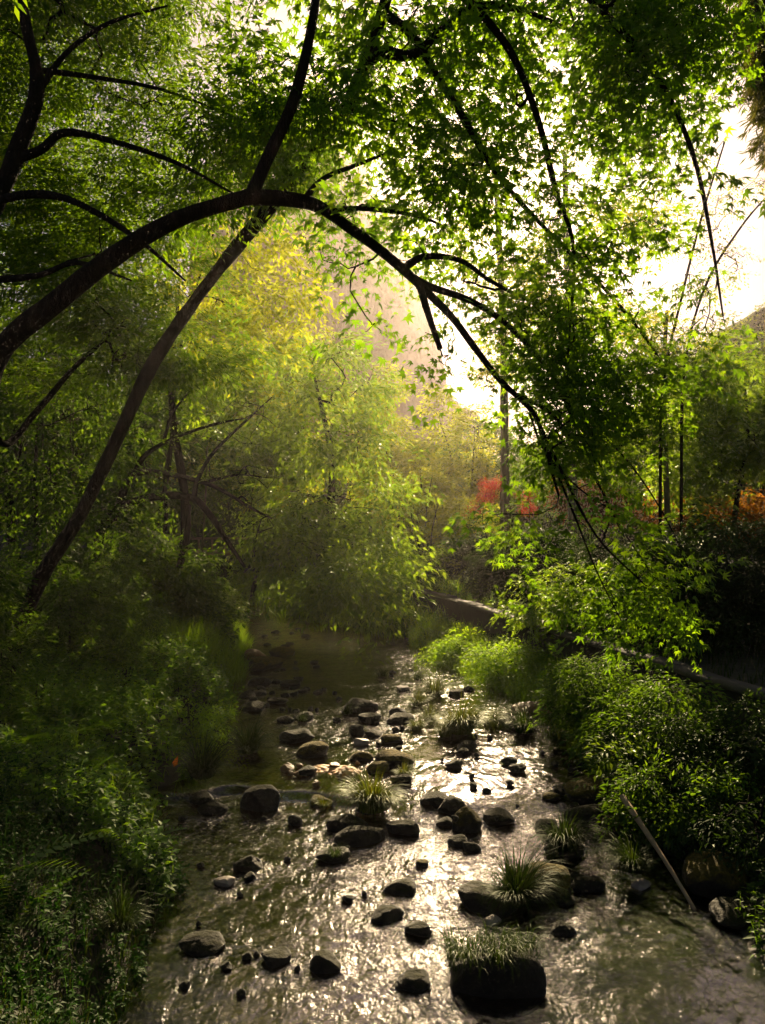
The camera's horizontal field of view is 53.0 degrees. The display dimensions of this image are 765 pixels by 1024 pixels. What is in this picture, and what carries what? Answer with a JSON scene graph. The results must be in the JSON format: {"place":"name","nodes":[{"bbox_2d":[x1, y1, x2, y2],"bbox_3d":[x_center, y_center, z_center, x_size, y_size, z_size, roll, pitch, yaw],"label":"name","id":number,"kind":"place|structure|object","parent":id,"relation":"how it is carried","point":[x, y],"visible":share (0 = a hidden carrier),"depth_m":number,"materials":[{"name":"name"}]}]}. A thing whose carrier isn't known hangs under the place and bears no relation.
{"place":"outdoors","nodes":[
{"label":"outdoors","id":0,"kind":"place"},
{"bbox_2d":[187,111,486,456],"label":"cliff","id":1,"kind":"structure","parent":0,"point":[387,296],"depth_m":100.62,"materials":[{"name":"stone"}]},
{"bbox_2d":[0,528,764,1023],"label":"ground","id":2,"kind":"structure","parent":0,"point":[652,954],"depth_m":6.31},
{"bbox_2d":[0,553,69,696],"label":"shade bush","id":3,"kind":"object","parent":2,"relation":"on","point":[10,632],"visible":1,"depth_m":8.76,"materials":[{"name":"green plant"}]},
{"bbox_2d":[0,872,84,939],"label":"fern","id":4,"kind":"object","parent":2,"relation":"on","point":[38,917],"visible":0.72,"depth_m":4.73,"materials":[{"name":"green plant"}]},
{"bbox_2d":[0,341,91,577],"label":"sapling","id":5,"kind":"object","parent":2,"relation":"on","point":[41,453],"visible":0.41,"depth_m":15.98,"materials":[{"name":"green plant"}]},
{"bbox_2d":[0,832,111,899],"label":"fern","id":6,"kind":"object","parent":2,"relation":"on","point":[42,854],"visible":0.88,"depth_m":5.08,"materials":[{"name":"green plant"}]},
{"bbox_2d":[13,346,125,570],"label":"sapling","id":7,"kind":"object","parent":2,"relation":"on","point":[72,436],"visible":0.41,"depth_m":15.50,"materials":[{"name":"green plant"}]},
{"bbox_2d":[0,305,166,577],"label":"forest tree","id":8,"kind":"object","parent":2,"relation":"on","point":[20,446],"visible":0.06,"depth_m":21.74,"materials":[{"name":"green plant"}]},
{"bbox_2d":[0,530,179,663],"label":"shade bush","id":9,"kind":"object","parent":2,"relation":"on","point":[75,607],"visible":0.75,"depth_m":11.27,"materials":[{"name":"green plant"}]},
{"bbox_2d":[0,371,181,622],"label":"forest tree","id":10,"kind":"object","parent":2,"relation":"on","point":[34,505],"visible":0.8,"depth_m":13.46,"materials":[{"name":"green plant"}]},
{"bbox_2d":[0,729,191,1023],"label":"undergrowth","id":11,"kind":"object","parent":2,"relation":"on","point":[70,1012],"visible":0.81,"depth_m":5.12,"materials":[{"name":"green plant"}]},
{"bbox_2d":[0,721,196,1023],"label":"grass","id":12,"kind":"structure","parent":2,"relation":"on","point":[45,966],"depth_m":5.20,"materials":[{"name":"plant"}]},
{"bbox_2d":[0,132,206,398],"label":"forest tree","id":13,"kind":"object","parent":2,"relation":"on","point":[12,318],"visible":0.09,"depth_m":12.83,"materials":[{"name":"green plant"}]},
{"bbox_2d":[0,265,209,580],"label":"forest tree","id":14,"kind":"object","parent":2,"relation":"on","point":[139,443],"visible":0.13,"depth_m":17.74,"materials":[{"name":"green plant"}]},
{"bbox_2d":[16,499,209,632],"bbox_3d":[-5.076,1.108,14.514,3.609,2.755,2.839,0,0,0],"label":"shade bush","id":15,"kind":"object","parent":2,"relation":"on","point":[142,536],"visible":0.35,"depth_m":14.22,"materials":[{"name":"green plant"}]},
{"bbox_2d":[0,619,243,909],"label":"undergrowth","id":16,"kind":"object","parent":2,"relation":"on","point":[114,708],"visible":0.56,"depth_m":8.43,"materials":[{"name":"green plant"}]},
{"bbox_2d":[85,875,162,940],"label":"sedge tussock","id":17,"kind":"object","parent":2,"relation":"on","point":[120,921],"visible":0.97,"depth_m":5.29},
{"bbox_2d":[24,599,241,708],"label":"undergrowth","id":18,"kind":"object","parent":2,"relation":"on","point":[167,661],"visible":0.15,"depth_m":11.31,"materials":[{"name":"green plant"}]},
{"bbox_2d":[14,404,260,555],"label":"forest tree","id":19,"kind":"object","parent":2,"relation":"on","point":[196,517],"visible":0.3,"depth_m":22.85,"materials":[{"name":"green plant"}]},
{"bbox_2d":[0,333,275,554],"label":"forest tree","id":20,"kind":"object","parent":2,"relation":"on","point":[29,451],"visible":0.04,"depth_m":34.05,"materials":[{"name":"green plant"}]},
{"bbox_2d":[10,338,280,551],"bbox_3d":[-8.373,-1.885,26.156,10.237,8.702,6.606,0,0,0],"label":"forest tree","id":21,"kind":"object","parent":2,"relation":"on","point":[156,419],"visible":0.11,"depth_m":25.70,"materials":[{"name":"green plant"}]},
{"bbox_2d":[83,506,260,650],"bbox_3d":[-4.409,1.483,15.227,4.052,3.209,2.864,0,0,0],"label":"shade bush","id":22,"kind":"object","parent":2,"relation":"on","point":[209,603],"visible":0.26,"depth_m":14.89,"materials":[{"name":"green plant"}]},
{"bbox_2d":[0,0,365,447],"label":"feathery tree","id":23,"kind":"object","parent":2,"relation":"on","point":[25,148],"visible":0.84,"depth_m":8.69,"materials":[{"name":"green plant"}]},
{"bbox_2d":[89,371,302,587],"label":"crooked tree","id":24,"kind":"object","parent":2,"relation":"on","point":[199,502],"visible":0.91,"depth_m":14.96,"materials":[{"name":"green plant"}]},
{"bbox_2d":[140,593,258,691],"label":"grass","id":25,"kind":"structure","parent":2,"relation":"on","point":[238,652],"depth_m":13.72,"materials":[{"name":"plant"}]},
{"bbox_2d":[156,350,244,584],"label":"sapling","id":26,"kind":"object","parent":2,"relation":"on","point":[197,425],"visible":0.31,"depth_m":19.99,"materials":[{"name":"green plant"}]},
{"bbox_2d":[69,244,335,561],"bbox_3d":[-4.127,-1.804,17.053,6.166,8.407,3.959,0,0,0],"label":"forest tree","id":27,"kind":"object","parent":2,"relation":"on","point":[180,466],"visible":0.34,"depth_m":16.64,"materials":[{"name":"green plant"}]},
{"bbox_2d":[161,696,249,768],"bbox_3d":[-2.264,2.899,9.847,1.186,1.169,1.250,0,0,0],"label":"green mound","id":28,"kind":"object","parent":2,"relation":"on","point":[195,717],"visible":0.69,"depth_m":9.81,"materials":[{"name":"green plant"}]},
{"bbox_2d":[166,722,250,787],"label":"sedge tussock","id":29,"kind":"object","parent":2,"relation":"on","point":[201,768],"visible":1,"depth_m":8.35,"materials":[{"name":"plant"}]},
{"bbox_2d":[132,310,319,557],"bbox_3d":[-7.831,-3.419,36.028,10.152,12.509,8.183,0,0,0],"label":"forest tree","id":30,"kind":"object","parent":2,"relation":"on","point":[189,464],"visible":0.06,"depth_m":35.60,"materials":[{"name":"green plant"}]},
{"bbox_2d":[136,215,348,541],"bbox_3d":[-3.142,-2.112,16.675,4.818,8.916,3.091,0,0,0],"label":"forest tree","id":31,"kind":"object","parent":2,"relation":"on","point":[252,268],"visible":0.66,"depth_m":16.50,"materials":[{"name":"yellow plant"}]},
{"bbox_2d":[210,418,327,601],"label":"forest tree","id":32,"kind":"object","parent":2,"relation":"on","point":[290,482],"visible":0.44,"depth_m":24.56,"materials":[{"name":"green plant"}]},
{"bbox_2d":[261,946,290,970],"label":"rock","id":33,"kind":"object","parent":2,"relation":"on","point":[278,958],"visible":1,"depth_m":5.23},
{"bbox_2d":[182,316,398,573],"bbox_3d":[-3.840,-2.550,29.809,8.224,10.724,6.430,0,0,30],"label":"glowing tree","id":34,"kind":"object","parent":2,"relation":"on","point":[329,423],"visible":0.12,"depth_m":29.61,"materials":[{"name":"green plant"}]},
{"bbox_2d":[214,320,448,670],"bbox_3d":[-1.198,-0.848,19.388,5.702,8.711,7.941,0,0,0],"label":"overhanging tree","id":35,"kind":"object","parent":2,"relation":"on","point":[379,593],"visible":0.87,"depth_m":18.61,"materials":[{"name":"green plant"}]},
{"bbox_2d":[225,546,508,645],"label":"undergrowth","id":36,"kind":"object","parent":2,"relation":"on","point":[423,583],"visible":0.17,"depth_m":19.37,"materials":[{"name":"green plant"}]},
{"bbox_2d":[0,0,751,679],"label":"arching tree","id":37,"kind":"object","parent":2,"relation":"on","point":[552,366],"visible":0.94,"depth_m":7.36,"materials":[{"name":"green plant"}]},
{"bbox_2d":[1,0,764,692],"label":"leaning tree","id":38,"kind":"object","parent":2,"relation":"on","point":[629,48],"visible":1,"depth_m":6.97,"materials":[{"name":"green plant"}]},
{"bbox_2d":[338,356,434,529],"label":"layered tree","id":39,"kind":"object","parent":2,"relation":"on","point":[392,464],"visible":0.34,"depth_m":33.66,"materials":[{"name":"green plant"}]},
{"bbox_2d":[383,878,415,898],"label":"rock","id":40,"kind":"object","parent":2,"relation":"on","point":[404,888],"visible":1,"depth_m":6.20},
{"bbox_2d":[394,969,429,994],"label":"rock","id":41,"kind":"object","parent":2,"relation":"on","point":[414,981],"visible":1,"depth_m":4.96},
{"bbox_2d":[356,501,480,592],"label":"green shrub","id":42,"kind":"object","parent":2,"relation":"on","point":[421,560],"visible":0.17,"depth_m":21.32,"materials":[{"name":"green plant"}]},
{"bbox_2d":[357,475,492,561],"bbox_3d":[1.496,0.402,26.774,4.865,3.564,3.627,0,0,39],"label":"pale shrub","id":43,"kind":"object","parent":2,"relation":"on","point":[439,512],"visible":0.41,"depth_m":26.16,"materials":[{"name":"green plant"}]},
{"bbox_2d":[389,440,468,552],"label":"layered tree","id":44,"kind":"object","parent":2,"relation":"on","point":[441,486],"visible":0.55,"depth_m":29.73,"materials":[{"name":"green plant"}]},
{"bbox_2d":[404,382,486,550],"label":"layered tree","id":45,"kind":"object","parent":2,"relation":"on","point":[439,395],"visible":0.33,"depth_m":35.82,"materials":[{"name":"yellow plant"}]},
{"bbox_2d":[413,621,486,678],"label":"leafy shrub","id":46,"kind":"object","parent":2,"relation":"on","point":[437,658],"visible":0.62,"depth_m":15.08,"materials":[{"name":"green plant"}]},
{"bbox_2d":[411,502,513,548],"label":"fuzzy shrub","id":47,"kind":"object","parent":2,"relation":"on","point":[460,528],"visible":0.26,"depth_m":24.32,"materials":[{"name":"green plant"}]},
{"bbox_2d":[411,518,524,585],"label":"hedge bush","id":48,"kind":"object","parent":2,"relation":"on","point":[466,548],"visible":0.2,"depth_m":20.45,"materials":[{"name":"green plant"}]},
{"bbox_2d":[435,396,512,519],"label":"layered tree","id":49,"kind":"object","parent":2,"relation":"on","point":[482,462],"visible":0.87,"depth_m":32.96,"materials":[{"name":"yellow plant"}]},
{"bbox_2d":[433,144,550,534],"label":"slender tree","id":50,"kind":"object","parent":2,"relation":"on","point":[504,470],"visible":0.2,"depth_m":23.90,"materials":[{"name":"green plant"}]},
{"bbox_2d":[431,415,553,518],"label":"rounded tree","id":51,"kind":"object","parent":2,"relation":"on","point":[497,465],"visible":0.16,"depth_m":39.28,"materials":[{"name":"green plant"}]},
{"bbox_2d":[446,946,546,1018],"bbox_3d":[0.732,3.050,5.055,0.645,0.391,0.387,0,0,0],"label":"rock","id":52,"kind":"object","parent":2,"relation":"on","point":[494,992],"visible":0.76,"depth_m":4.90,"materials":[{"name":"stone"}]},
{"bbox_2d":[426,899,554,981],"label":"sedge tussock","id":53,"kind":"object","parent":52,"relation":"on","point":[451,953],"visible":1,"depth_m":4.74,"materials":[{"name":"plant"}]},
{"bbox_2d":[444,631,553,699],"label":"leafy shrub","id":54,"kind":"object","parent":2,"relation":"on","point":[489,662],"visible":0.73,"depth_m":13.08,"materials":[{"name":"green plant"}]},
{"bbox_2d":[279,302,764,563],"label":"woods","id":55,"kind":"object","parent":2,"relation":"on","point":[584,531],"visible":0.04,"depth_m":42.64,"materials":[{"name":"green plant"}]},
{"bbox_2d":[452,522,607,600],"bbox_3d":[3.779,1.408,18.465,4.262,2.360,2.811,0,0,0],"label":"hedge bush","id":56,"kind":"object","parent":2,"relation":"on","point":[490,576],"visible":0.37,"depth_m":18.18,"materials":[{"name":"green plant"}]},
{"bbox_2d":[484,556,625,648],"bbox_3d":[3.251,1.561,13.555,2.916,1.622,2.213,0,0,0],"label":"leafy shrub","id":57,"kind":"object","parent":2,"relation":"on","point":[541,614],"visible":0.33,"depth_m":13.27,"materials":[{"name":"green plant"}]},
{"bbox_2d":[407,612,712,774],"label":"grass","id":58,"kind":"structure","parent":2,"relation":"on","point":[495,695],"depth_m":13.06,"materials":[{"name":"plant"}]},
{"bbox_2d":[394,584,764,739],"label":"retaining wall","id":59,"kind":"structure","parent":2,"relation":"on","point":[470,611],"depth_m":11.92,"materials":[{"name":"stone"}]},
{"bbox_2d":[515,530,643,613],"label":"hedge bush","id":60,"kind":"object","parent":2,"relation":"on","point":[563,560],"visible":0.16,"depth_m":15.34,"materials":[{"name":"green plant"}]},
{"bbox_2d":[401,607,764,853],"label":"undergrowth","id":61,"kind":"object","parent":2,"relation":"on","point":[721,786],"visible":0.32,"depth_m":8.68,"materials":[{"name":"green plant"}]},
{"bbox_2d":[563,804,611,826],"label":"rock","id":62,"kind":"object","parent":2,"relation":"on","point":[590,812],"visible":0.67,"depth_m":7.55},
{"bbox_2d":[428,577,752,733],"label":"undergrowth","id":63,"kind":"object","parent":2,"relation":"on","point":[487,604],"visible":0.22,"depth_m":15.59,"materials":[{"name":"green plant"}]},
{"bbox_2d":[493,155,691,543],"bbox_3d":[5.184,-3.583,20.058,5.198,11.434,3.585,0,0,0],"label":"slender tree","id":64,"kind":"object","parent":2,"relation":"on","point":[573,478],"visible":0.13,"depth_m":19.88,"materials":[{"name":"green plant"}]},
{"bbox_2d":[537,478,654,542],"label":"orange maple","id":65,"kind":"object","parent":2,"relation":"on","point":[586,504],"visible":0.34,"depth_m":24.54,"materials":[{"name":"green plant"}]},
{"bbox_2d":[491,415,702,558],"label":"green tree","id":66,"kind":"object","parent":2,"relation":"on","point":[630,483],"visible":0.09,"depth_m":29.56,"materials":[{"name":"green plant"}]},
{"bbox_2d":[526,639,679,760],"bbox_3d":[2.799,2.393,9.929,1.955,1.529,1.549,0,0,0],"label":"leafy shrub","id":67,"kind":"object","parent":2,"relation":"on","point":[564,696],"visible":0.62,"depth_m":9.70,"materials":[{"name":"green plant"}]},
{"bbox_2d":[572,728,660,799],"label":"leafy shrub","id":68,"kind":"object","parent":2,"relation":"on","point":[612,768],"visible":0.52,"depth_m":7.88,"materials":[{"name":"green plant"}]},
{"bbox_2d":[558,659,745,778],"bbox_3d":[3.043,2.439,8.624,2.123,1.438,1.887,0,0,-23],"label":"leafy shrub","id":69,"kind":"object","parent":2,"relation":"on","point":[617,726],"visible":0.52,"depth_m":8.52,"materials":[{"name":"green plant"}]},
{"bbox_2d":[582,527,744,639],"bbox_3d":[4.872,1.322,13.105,3.066,2.216,2.532,0,0,0],"label":"hedge bush","id":70,"kind":"object","parent":2,"relation":"on","point":[638,576],"visible":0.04,"depth_m":12.74,"materials":[{"name":"green plant"}]},
{"bbox_2d":[570,310,764,540],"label":"slender tree","id":71,"kind":"object","parent":2,"relation":"on","point":[666,451],"visible":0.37,"depth_m":16.66,"materials":[{"name":"green plant"}]},
{"bbox_2d":[585,742,764,861],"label":"leafy shrub","id":72,"kind":"object","parent":2,"relation":"on","point":[667,827],"visible":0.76,"depth_m":6.99,"materials":[{"name":"green plant"}]},
{"bbox_2d":[599,711,764,958],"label":"undergrowth","id":73,"kind":"object","parent":2,"relation":"on","point":[751,889],"visible":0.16,"depth_m":6.13,"materials":[{"name":"green plant"}]},
{"bbox_2d":[607,687,764,820],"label":"leafy shrub","id":74,"kind":"object","parent":2,"relation":"on","point":[751,743],"visible":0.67,"depth_m":7.61,"materials":[{"name":"green plant"}]},
{"bbox_2d":[614,498,764,658],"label":"hedge bush","id":75,"kind":"object","parent":2,"relation":"on","point":[739,605],"visible":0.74,"depth_m":10.96,"materials":[{"name":"green plant"}]},
{"bbox_2d":[623,140,755,532],"bbox_3d":[5.496,-2.366,13.930,2.474,9.099,1.789,0,0,0],"label":"sparse tree","id":76,"kind":"object","parent":2,"relation":"on","point":[687,274],"visible":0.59,"depth_m":13.98,"materials":[{"name":"green plant"}]},
{"bbox_2d":[639,331,764,562],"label":"tiered maple","id":77,"kind":"object","parent":2,"relation":"on","point":[751,455],"visible":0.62,"depth_m":17.46,"materials":[{"name":"green plant"}]},
{"bbox_2d":[648,772,764,904],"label":"leafy shrub","id":78,"kind":"object","parent":2,"relation":"on","point":[756,836],"visible":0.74,"depth_m":6.40,"materials":[{"name":"green plant"}]},
{"bbox_2d":[660,173,764,535],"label":"sparse tree","id":79,"kind":"object","parent":2,"relation":"on","point":[682,403],"visible":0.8,"depth_m":12.98,"materials":[{"name":"green plant"}]},
{"bbox_2d":[663,479,764,562],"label":"orange maple","id":80,"kind":"object","parent":2,"relation":"on","point":[756,506],"visible":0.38,"depth_m":18.43,"materials":[{"name":"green plant"}]},
{"bbox_2d":[682,849,746,899],"bbox_3d":[2.717,2.983,6.291,0.535,0.347,0.440,0,0,0],"label":"rock","id":81,"kind":"object","parent":2,"relation":"on","point":[711,878],"visible":0.84,"depth_m":6.16,"materials":[{"name":"stone"}]},
{"bbox_2d":[709,896,760,928],"bbox_3d":[2.675,3.036,5.794,0.386,0.162,0.359,0,0,0],"label":"rock","id":82,"kind":"object","parent":2,"relation":"on","point":[722,910],"visible":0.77,"depth_m":5.74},
{"bbox_2d":[721,0,764,178],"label":"drooping conifer","id":83,"kind":"object","parent":2,"relation":"on","point":[755,99],"visible":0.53,"depth_m":7.98,"materials":[{"name":"green plant"}]},
{"bbox_2d":[0,307,764,571],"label":"hills","id":84,"kind":"structure","parent":0,"point":[230,517],"depth_m":42.92,"materials":[{"name":"plant"}]},
{"bbox_2d":[0,0,764,457],"label":"sky","id":85,"kind":"structure","parent":0,"point":[743,300],"materials":[{"name":"white"}]},
{"bbox_2d":[163,566,738,1023],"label":"stream water","id":86,"kind":"structure","parent":0,"point":[273,626],"depth_m":15.46,"materials":[{"name":"liquid"}]},
{"bbox_2d":[179,930,224,960],"bbox_3d":[-1.280,3.068,5.456,0.321,0.136,0.272,0,0,0],"label":"rock","id":87,"kind":"object","parent":86,"relation":"on","point":[203,945],"visible":1,"depth_m":5.39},
{"bbox_2d":[217,710,278,759],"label":"sedge tussock","id":88,"kind":"object","parent":86,"relation":"on","point":[252,744],"visible":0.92,"depth_m":9.63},
{"bbox_2d":[240,784,280,820],"bbox_3d":[-1.281,3.045,8.063,0.428,0.324,0.362,0,0,0],"label":"rock","id":89,"kind":"object","parent":86,"relation":"on","point":[262,800],"visible":0.98,"depth_m":7.95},
{"bbox_2d":[248,656,283,675],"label":"rock","id":90,"kind":"object","parent":86,"relation":"on","point":[267,663],"visible":0.96,"depth_m":14.52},
{"bbox_2d":[296,741,328,760],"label":"rock","id":91,"kind":"object","parent":86,"relation":"on","point":[312,750],"visible":1,"depth_m":9.41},
{"bbox_2d":[309,949,340,979],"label":"rock","id":92,"kind":"object","parent":86,"relation":"on","point":[325,964],"visible":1,"depth_m":5.14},
{"bbox_2d":[326,814,367,832],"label":"rock","id":93,"kind":"object","parent":86,"relation":"on","point":[336,823],"visible":0.72,"depth_m":7.44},
{"bbox_2d":[334,825,385,848],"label":"rock","id":94,"kind":"object","parent":86,"relation":"on","point":[360,836],"visible":0.99,"depth_m":7.13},
{"bbox_2d":[319,764,414,822],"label":"sedge tussock","id":95,"kind":"object","parent":86,"relation":"on","point":[367,798],"visible":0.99,"depth_m":7.76,"materials":[{"name":"plant"}]},
{"bbox_2d":[371,904,403,925],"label":"rock","id":96,"kind":"object","parent":86,"relation":"on","point":[385,915],"visible":1,"depth_m":5.79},
{"bbox_2d":[375,749,413,771],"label":"rock","id":97,"kind":"object","parent":86,"relation":"on","point":[393,758],"visible":0.79,"depth_m":9.03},
{"bbox_2d":[386,819,419,838],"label":"rock","id":98,"kind":"object","parent":86,"relation":"on","point":[406,828],"visible":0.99,"depth_m":7.33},
{"bbox_2d":[452,806,481,838],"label":"rock","id":99,"kind":"object","parent":86,"relation":"in","point":[468,824],"visible":0.86,"depth_m":7.42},
{"bbox_2d":[428,689,507,743],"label":"sedge tussock","id":100,"kind":"object","parent":86,"relation":"on","point":[466,723],"visible":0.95,"depth_m":10.29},
{"bbox_2d":[458,880,517,919],"bbox_3d":[0.825,3.064,6.048,0.482,0.201,0.368,0,0,35],"label":"rock","id":101,"kind":"object","parent":86,"relation":"on","point":[469,897],"visible":0.69,"depth_m":5.94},
{"bbox_2d":[494,699,546,735],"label":"sedge tussock","id":102,"kind":"object","parent":86,"relation":"on","point":[521,725],"visible":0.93,"depth_m":10.38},
{"bbox_2d":[472,821,577,922],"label":"sedge tussock","id":103,"kind":"object","parent":86,"relation":"on","point":[519,892],"visible":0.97,"depth_m":6.00,"materials":[{"name":"plant"}]},
{"bbox_2d":[503,861,571,912],"bbox_3d":[1.249,3.052,6.250,0.535,0.367,0.458,0,0,0],"label":"rock","id":104,"kind":"object","parent":86,"relation":"on","point":[563,876],"visible":0.43,"depth_m":6.09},
{"bbox_2d":[523,801,614,863],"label":"sedge tussock","id":105,"kind":"object","parent":86,"relation":"on","point":[567,838],"visible":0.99,"depth_m":6.78,"materials":[{"name":"plant"}]},
{"bbox_2d":[571,875,604,894],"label":"rock","id":106,"kind":"object","parent":86,"relation":"on","point":[587,884],"visible":0.98,"depth_m":6.25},
{"bbox_2d":[563,774,635,809],"bbox_3d":[2.311,2.948,8.110,0.765,0.278,0.654,0,0,17],"label":"rock","id":107,"kind":"object","parent":86,"relation":"on","point":[586,795],"visible":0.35,"depth_m":7.90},
{"bbox_2d":[582,827,660,879],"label":"sedge tussock","id":108,"kind":"object","parent":86,"relation":"on","point":[626,861],"visible":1,"depth_m":6.37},
{"bbox_2d":[619,794,695,910],"bbox_3d":[2.291,2.819,6.452,0.058,0.504,1.137,0,0,-11],"label":"bamboo pole","id":109,"kind":"object","parent":86,"relation":"on","point":[633,812],"visible":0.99,"depth_m":6.46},
{"bbox_2d":[340,559,764,685],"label":"fallen log","id":110,"kind":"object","parent":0,"point":[759,650],"depth_m":10.58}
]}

